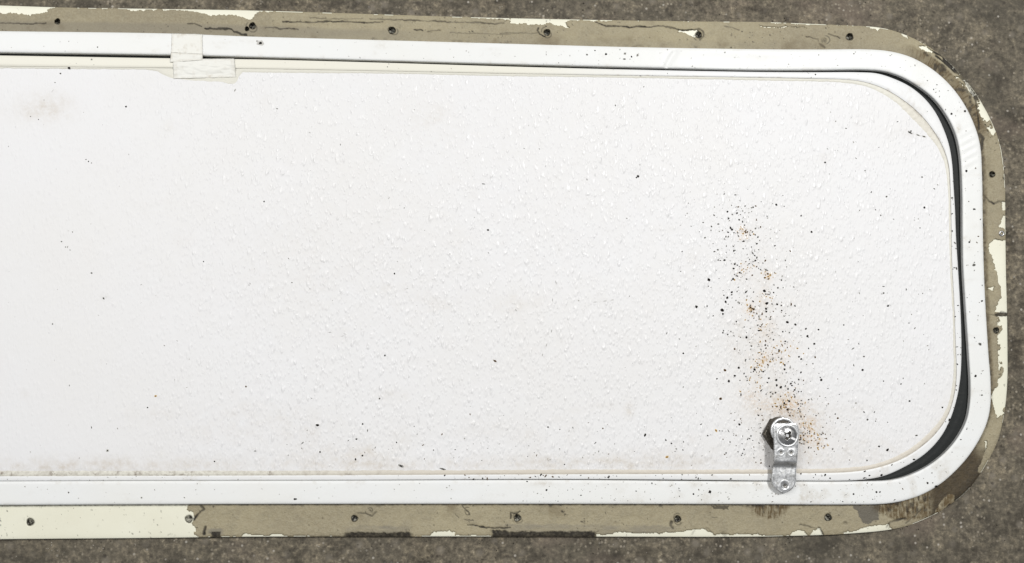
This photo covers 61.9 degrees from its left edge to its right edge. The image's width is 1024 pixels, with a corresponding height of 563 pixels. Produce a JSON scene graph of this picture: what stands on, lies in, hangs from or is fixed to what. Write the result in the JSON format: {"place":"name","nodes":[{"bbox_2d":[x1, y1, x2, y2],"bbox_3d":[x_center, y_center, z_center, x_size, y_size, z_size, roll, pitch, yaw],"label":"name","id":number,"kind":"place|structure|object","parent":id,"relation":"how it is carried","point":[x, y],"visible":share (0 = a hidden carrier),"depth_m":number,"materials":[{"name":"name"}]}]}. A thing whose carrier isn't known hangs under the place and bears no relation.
{"place":"outdoors","nodes":[
{"label":"outdoors","id":0,"kind":"place"},
{"bbox_2d":[0,0,1023,562],"bbox_3d":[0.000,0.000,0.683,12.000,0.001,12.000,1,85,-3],"label":"concrete ground","id":1,"kind":"structure","parent":0,"point":[982,42],"depth_m":0.69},
{"bbox_2d":[0,6,1007,538],"bbox_3d":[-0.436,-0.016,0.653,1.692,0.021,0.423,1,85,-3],"label":"compartment hatch","id":2,"kind":"object","parent":1,"relation":"on","point":[290,274],"visible":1,"depth_m":0.68,"materials":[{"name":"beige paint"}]},
{"bbox_2d":[0,68,953,470],"bbox_3d":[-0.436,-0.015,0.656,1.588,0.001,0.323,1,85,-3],"label":"door panel","id":3,"kind":"structure","parent":2,"relation":"in","point":[260,271],"depth_m":0.67,"materials":[{"name":"white"}]},
{"bbox_2d":[0,0,1016,562],"bbox_3d":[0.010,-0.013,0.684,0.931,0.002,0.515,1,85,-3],"label":"grit","id":4,"kind":"object","parent":1,"relation":"on","point":[600,540],"visible":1,"depth_m":0.69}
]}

